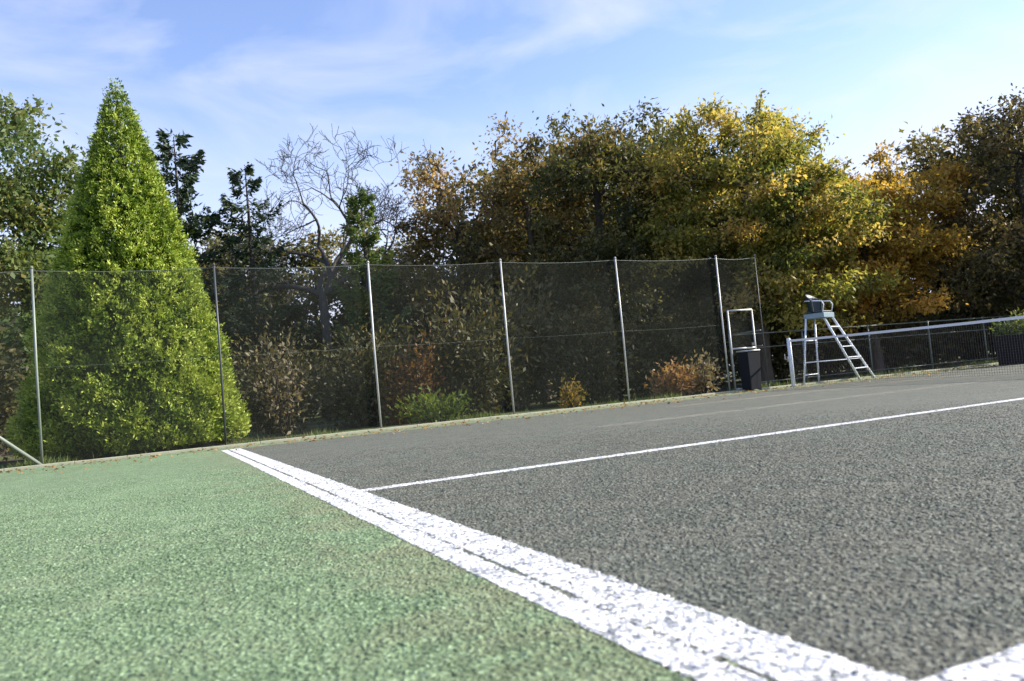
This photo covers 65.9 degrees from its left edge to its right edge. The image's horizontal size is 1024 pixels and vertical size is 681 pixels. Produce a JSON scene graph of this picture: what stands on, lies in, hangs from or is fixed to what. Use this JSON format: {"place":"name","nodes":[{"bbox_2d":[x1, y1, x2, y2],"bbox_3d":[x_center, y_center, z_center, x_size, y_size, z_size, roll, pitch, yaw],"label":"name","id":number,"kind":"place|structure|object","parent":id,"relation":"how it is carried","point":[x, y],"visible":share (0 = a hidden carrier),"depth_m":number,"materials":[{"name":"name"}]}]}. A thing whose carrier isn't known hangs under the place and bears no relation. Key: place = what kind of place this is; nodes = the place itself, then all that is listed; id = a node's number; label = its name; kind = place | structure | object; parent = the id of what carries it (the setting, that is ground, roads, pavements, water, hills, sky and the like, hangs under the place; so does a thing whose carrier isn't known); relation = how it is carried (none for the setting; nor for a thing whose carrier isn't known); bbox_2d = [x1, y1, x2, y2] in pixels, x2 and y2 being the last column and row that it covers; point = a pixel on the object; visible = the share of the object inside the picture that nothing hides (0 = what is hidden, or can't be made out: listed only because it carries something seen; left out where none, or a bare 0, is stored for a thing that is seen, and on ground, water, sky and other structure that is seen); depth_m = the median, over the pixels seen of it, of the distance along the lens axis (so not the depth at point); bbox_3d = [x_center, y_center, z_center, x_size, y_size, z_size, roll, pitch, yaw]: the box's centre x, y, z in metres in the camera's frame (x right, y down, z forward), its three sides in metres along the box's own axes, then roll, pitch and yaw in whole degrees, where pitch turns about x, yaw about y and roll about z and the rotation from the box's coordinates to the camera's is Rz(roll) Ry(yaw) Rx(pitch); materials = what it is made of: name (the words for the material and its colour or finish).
{"place":"outdoors","nodes":[
{"label":"outdoors","id":0,"kind":"place"},
{"bbox_2d":[0,352,997,468],"bbox_3d":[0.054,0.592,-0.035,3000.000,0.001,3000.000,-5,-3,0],"label":"ground","id":1,"kind":"structure","parent":0,"point":[312,424],"depth_m":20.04,"materials":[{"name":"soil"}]},
{"bbox_2d":[0,312,32,460],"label":"evergreen shrub","id":2,"kind":"object","parent":1,"relation":"on","point":[7,390],"visible":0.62,"depth_m":16.43,"materials":[{"name":"green plant"}]},
{"bbox_2d":[0,238,51,439],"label":"woodland tree","id":3,"kind":"object","parent":1,"relation":"on","point":[16,245],"visible":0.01,"depth_m":28.60,"materials":[{"name":"green plant"}]},
{"bbox_2d":[0,89,87,454],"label":"broadleaf tree","id":4,"kind":"object","parent":1,"relation":"on","point":[21,210],"visible":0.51,"depth_m":21.23,"materials":[{"name":"green plant"}]},
{"bbox_2d":[0,77,251,460],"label":"conical evergreen","id":5,"kind":"object","parent":1,"relation":"on","point":[141,314],"visible":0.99,"depth_m":14.15,"materials":[{"name":"green plant"}]},
{"bbox_2d":[138,128,274,424],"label":"dark conifer","id":6,"kind":"object","parent":1,"relation":"on","point":[193,228],"visible":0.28,"depth_m":24.19,"materials":[{"name":"green plant"}]},
{"bbox_2d":[188,238,283,379],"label":"woodland tree","id":7,"kind":"object","parent":1,"relation":"on","point":[230,277],"depth_m":32.68,"materials":[{"name":"green plant"}]},
{"bbox_2d":[196,225,315,399],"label":"woodland tree","id":8,"kind":"object","parent":1,"relation":"on","point":[210,246],"visible":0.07,"depth_m":30.39,"materials":[{"name":"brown plant"}]},
{"bbox_2d":[200,162,329,428],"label":"dark conifer","id":9,"kind":"object","parent":1,"relation":"on","point":[235,208],"visible":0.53,"depth_m":24.64,"materials":[{"name":"green plant"}]},
{"bbox_2d":[233,305,321,436],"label":"faded shrub","id":10,"kind":"object","parent":1,"relation":"on","point":[285,381],"visible":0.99,"depth_m":16.36,"materials":[{"name":"brown plant"}]},
{"bbox_2d":[226,318,338,435],"bbox_3d":[-5.641,0.829,18.750,3.064,2.930,2.927,-3,-4,-27],"label":"evergreen shrub","id":11,"kind":"object","parent":1,"relation":"on","point":[254,405],"visible":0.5,"depth_m":18.44,"materials":[{"name":"brown plant"}]},
{"bbox_2d":[245,223,404,417],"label":"woodland tree","id":12,"kind":"object","parent":1,"relation":"on","point":[307,306],"visible":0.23,"depth_m":31.83,"materials":[{"name":"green plant"}]},
{"bbox_2d":[199,124,452,421],"bbox_3d":[-6.594,-2.443,25.880,9.153,10.385,6.328,-5,-3,0],"label":"bare tree","id":13,"kind":"object","parent":1,"relation":"on","point":[330,272],"visible":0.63,"depth_m":25.77,"materials":[{"name":"grey plant"}]},
{"bbox_2d":[289,293,427,429],"bbox_3d":[-3.445,0.553,18.030,3.405,3.006,3.252,-5,-3,0],"label":"evergreen shrub","id":14,"kind":"object","parent":1,"relation":"on","point":[366,387],"visible":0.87,"depth_m":17.76,"materials":[{"name":"green plant"}]},
{"bbox_2d":[331,185,416,419],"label":"dark conifer","id":15,"kind":"object","parent":1,"relation":"on","point":[354,217],"visible":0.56,"depth_m":22.21,"materials":[{"name":"green plant"}]},
{"bbox_2d":[0,255,768,466],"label":"tall fence","id":16,"kind":"object","parent":1,"relation":"on","point":[20,451],"visible":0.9,"depth_m":14.06,"materials":[{"name":"metal"}]},
{"bbox_2d":[727,309,756,389],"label":"fence gate","id":17,"kind":"structure","parent":16,"relation":"attached to","point":[752,344],"depth_m":17.42,"materials":[{"name":"metal"}]},
{"bbox_2d":[331,230,456,392],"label":"woodland tree","id":18,"kind":"object","parent":1,"relation":"on","point":[399,308],"visible":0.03,"depth_m":32.41,"materials":[{"name":"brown plant"}]},
{"bbox_2d":[370,329,448,426],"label":"russet shrub","id":19,"kind":"object","parent":1,"relation":"on","point":[422,376],"visible":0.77,"depth_m":16.84,"materials":[{"name":"brown plant"}]},
{"bbox_2d":[384,385,480,423],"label":"bright shrub","id":20,"kind":"object","parent":1,"relation":"on","point":[428,411],"visible":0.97,"depth_m":15.36,"materials":[{"name":"green plant"}]},
{"bbox_2d":[379,260,541,418],"bbox_3d":[-1.044,0.013,18.230,3.577,3.718,3.746,-7,-4,24],"label":"evergreen shrub","id":21,"kind":"object","parent":1,"relation":"on","point":[482,352],"visible":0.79,"depth_m":17.70,"materials":[{"name":"green plant"}]},
{"bbox_2d":[376,190,558,399],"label":"woodland tree","id":22,"kind":"object","parent":1,"relation":"on","point":[400,293],"visible":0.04,"depth_m":30.82,"materials":[{"name":"brown plant"}]},
{"bbox_2d":[386,145,571,407],"bbox_3d":[-1.102,-2.229,25.411,5.465,8.924,4.839,-5,-3,0],"label":"orange tree","id":23,"kind":"object","parent":1,"relation":"on","point":[447,199],"visible":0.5,"depth_m":25.11,"materials":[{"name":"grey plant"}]},
{"bbox_2d":[4,303,990,445],"bbox_3d":[-0.290,-0.212,35.068,73.450,6.633,26.056,-5,-3,0],"label":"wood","id":24,"kind":"object","parent":1,"relation":"on","point":[320,409],"depth_m":39.20,"materials":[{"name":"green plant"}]},
{"bbox_2d":[0,362,997,471],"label":"kerb","id":25,"kind":"structure","parent":1,"relation":"on","point":[231,445],"depth_m":13.96,"materials":[{"name":"concrete"}]},
{"bbox_2d":[0,364,998,680],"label":"green surround","id":26,"kind":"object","parent":1,"relation":"on","point":[218,564],"visible":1,"depth_m":2.42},
{"bbox_2d":[221,450,760,680],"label":"baseline marking","id":27,"kind":"object","parent":26,"relation":"on","point":[684,656],"visible":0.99,"depth_m":2.00,"materials":[{"name":"paint"}]},
{"bbox_2d":[0,363,1004,473],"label":"fallen leaves","id":28,"kind":"object","parent":26,"relation":"on","point":[91,461],"visible":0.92,"depth_m":13.93,"materials":[{"name":"brown plant"}]},
{"bbox_2d":[736,349,761,390],"bbox_3d":[5.210,0.655,17.264,0.376,0.891,0.376,-4,-4,-25],"label":"litter bin","id":29,"kind":"object","parent":26,"relation":"on","point":[749,367],"visible":0.95,"depth_m":17.14,"materials":[{"name":"black plastic"}]},
{"bbox_2d":[803,295,874,383],"bbox_3d":[7.542,-0.078,18.517,2.292,2.106,0.645,-4,-4,-26],"label":"umpire chair","id":30,"kind":"object","parent":26,"relation":"on","point":[816,310],"visible":0.8,"depth_m":18.30,"materials":[{"name":"white paint"}]},
{"bbox_2d":[445,242,589,411],"bbox_3d":[-0.076,-0.198,20.207,4.065,4.228,4.256,-4,-4,-26],"label":"evergreen shrub","id":31,"kind":"object","parent":1,"relation":"on","point":[522,321],"visible":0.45,"depth_m":19.66,"materials":[{"name":"green plant"}]},
{"bbox_2d":[439,111,612,401],"bbox_3d":[0.575,-2.666,25.166,5.539,9.456,5.286,-5,-3,0],"label":"orange tree","id":32,"kind":"object","parent":1,"relation":"on","point":[506,179],"visible":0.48,"depth_m":24.59,"materials":[{"name":"brown plant"}]},
{"bbox_2d":[430,130,661,397],"bbox_3d":[1.483,-2.808,31.672,9.570,10.392,11.471,-2,-4,-42],"label":"woodland tree","id":33,"kind":"object","parent":1,"relation":"on","point":[514,215],"visible":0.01,"depth_m":29.24,"materials":[{"name":"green plant"}]},
{"bbox_2d":[551,373,589,408],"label":"golden shrub","id":34,"kind":"object","parent":1,"relation":"on","point":[573,392],"visible":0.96,"depth_m":16.88,"materials":[{"name":"yellow plant"}]},
{"bbox_2d":[526,284,658,404],"bbox_3d":[1.862,0.202,19.797,3.405,2.949,3.252,-5,-3,-9],"label":"evergreen shrub","id":35,"kind":"object","parent":1,"relation":"on","point":[591,374],"visible":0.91,"depth_m":19.51,"materials":[{"name":"green plant"}]},
{"bbox_2d":[509,96,718,396],"bbox_3d":[3.162,-2.724,23.789,6.634,8.939,5.692,-5,-3,0],"label":"dark tree","id":36,"kind":"object","parent":1,"relation":"on","point":[589,157],"visible":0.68,"depth_m":22.82,"materials":[{"name":"green plant"}]},
{"bbox_2d":[229,364,1023,680],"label":"court surface","id":37,"kind":"object","parent":1,"relation":"on","point":[893,544],"visible":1,"depth_m":3.40,"materials":[{"name":"grey asphalt"}]},
{"bbox_2d":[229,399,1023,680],"bbox_3d":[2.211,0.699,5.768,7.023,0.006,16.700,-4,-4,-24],"label":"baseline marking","id":38,"kind":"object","parent":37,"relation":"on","point":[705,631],"visible":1,"depth_m":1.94,"materials":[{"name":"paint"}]},
{"bbox_2d":[363,398,1023,490],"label":"side marking","id":39,"kind":"object","parent":37,"relation":"on","point":[716,441],"visible":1,"depth_m":6.13,"materials":[{"name":"paint"}]},
{"bbox_2d":[784,316,1023,386],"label":"tennis net","id":40,"kind":"object","parent":37,"relation":"on","point":[790,358],"visible":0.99,"depth_m":14.95,"materials":[{"name":"black fabric"}]},
{"bbox_2d":[918,644,1023,680],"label":"marking","id":41,"kind":"object","parent":37,"relation":"on","point":[954,672],"visible":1,"depth_m":1.37,"materials":[{"name":"paint"}]},
{"bbox_2d":[992,334,1023,364],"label":"planter","id":42,"kind":"object","parent":37,"relation":"on","point":[1012,350],"visible":0.72,"depth_m":19.11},
{"bbox_2d":[985,307,1023,336],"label":"potted bush","id":43,"kind":"object","parent":42,"relation":"in","point":[1006,324],"visible":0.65,"depth_m":19.32,"materials":[{"name":"green plant"}]},
{"bbox_2d":[581,297,718,398],"bbox_3d":[3.587,0.141,20.834,3.746,2.875,3.577,-6,-3,13],"label":"evergreen shrub","id":44,"kind":"object","parent":1,"relation":"on","point":[657,346],"visible":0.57,"depth_m":20.27,"materials":[{"name":"green plant"}]},
{"bbox_2d":[538,112,773,387],"bbox_3d":[4.985,-3.264,30.669,11.653,10.557,9.722,-8,-4,39],"label":"woodland tree","id":45,"kind":"object","parent":1,"relation":"on","point":[672,299],"visible":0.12,"depth_m":28.31,"materials":[{"name":"green plant"}]},
{"bbox_2d":[642,355,700,398],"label":"orange shrub","id":46,"kind":"object","parent":1,"relation":"on","point":[676,380],"visible":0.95,"depth_m":17.92,"materials":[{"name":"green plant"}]},
{"bbox_2d":[641,273,762,390],"bbox_3d":[5.268,-0.117,22.473,3.405,3.304,3.252,-5,-3,-2],"label":"evergreen shrub","id":47,"kind":"object","parent":1,"relation":"on","point":[713,349],"visible":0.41,"depth_m":22.19,"materials":[{"name":"green plant"}]},
{"bbox_2d":[686,342,723,394],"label":"tan shrub","id":48,"kind":"object","parent":1,"relation":"on","point":[704,376],"visible":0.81,"depth_m":18.47,"materials":[{"name":"beige plant"}]},
{"bbox_2d":[590,88,915,385],"bbox_3d":[6.404,-2.818,21.440,7.461,8.280,5.942,-4,-4,-22],"label":"yellow tree","id":49,"kind":"object","parent":1,"relation":"on","point":[749,225],"visible":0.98,"depth_m":20.86,"materials":[{"name":"brown plant"}]},
{"bbox_2d":[659,192,860,369],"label":"woodland tree","id":50,"kind":"object","parent":1,"relation":"on","point":[724,270],"visible":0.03,"depth_m":28.47,"materials":[{"name":"green plant"}]},
{"bbox_2d":[708,287,827,382],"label":"evergreen shrub","id":51,"kind":"object","parent":1,"relation":"on","point":[779,359],"visible":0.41,"depth_m":22.48,"materials":[{"name":"green plant"}]},
{"bbox_2d":[770,291,889,378],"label":"evergreen shrub","id":52,"kind":"object","parent":1,"relation":"on","point":[835,356],"visible":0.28,"depth_m":23.28,"materials":[{"name":"green plant"}]},
{"bbox_2d":[728,315,1012,390],"bbox_3d":[15.308,-0.098,23.823,22.642,1.390,1.445,-3,-4,-28],"label":"railing","id":53,"kind":"object","parent":1,"relation":"on","point":[801,330],"visible":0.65,"depth_m":21.22,"materials":[{"name":"grey metal"}]},
{"bbox_2d":[809,211,940,370],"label":"woodland tree","id":54,"kind":"object","parent":1,"relation":"on","point":[884,314],"visible":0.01,"depth_m":29.04,"materials":[{"name":"green plant"}]},
{"bbox_2d":[775,139,989,373],"bbox_3d":[11.046,-2.436,23.071,6.938,6.889,4.964,-5,-3,0],"label":"orange yellow tree","id":55,"kind":"object","parent":1,"relation":"on","point":[918,245],"visible":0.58,"depth_m":22.43,"materials":[{"name":"brown plant"}]},
{"bbox_2d":[840,263,954,373],"bbox_3d":[11.416,-0.750,24.392,3.740,3.706,3.916,-4,-3,-13],"label":"evergreen shrub","id":56,"kind":"object","parent":1,"relation":"on","point":[891,361],"visible":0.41,"depth_m":23.78,"materials":[{"name":"green plant"}]},
{"bbox_2d":[886,269,987,368],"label":"evergreen shrub","id":57,"kind":"object","parent":1,"relation":"on","point":[942,349],"visible":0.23,"depth_m":25.08,"materials":[{"name":"green plant"}]},
{"bbox_2d":[867,121,1023,360],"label":"woodland tree","id":58,"kind":"object","parent":1,"relation":"on","point":[998,206],"visible":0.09,"depth_m":27.87,"materials":[{"name":"orange plant"}]},
{"bbox_2d":[901,83,1023,334],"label":"dark tree","id":59,"kind":"object","parent":1,"relation":"on","point":[994,146],"visible":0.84,"depth_m":22.88,"materials":[{"name":"green plant"}]},
{"bbox_2d":[917,253,1022,363],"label":"evergreen shrub","id":60,"kind":"object","parent":1,"relation":"on","point":[963,311],"visible":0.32,"depth_m":26.55,"materials":[{"name":"green plant"}]},
{"bbox_2d":[962,130,1023,302],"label":"woodland tree","id":61,"kind":"object","parent":1,"relation":"on","point":[1013,194],"visible":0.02,"depth_m":27.40,"materials":[{"name":"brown plant"}]},
{"bbox_2d":[0,0,1023,398],"label":"sky","id":62,"kind":"structure","parent":0,"point":[241,78],"materials":[{"name":"blue"}]}
]}

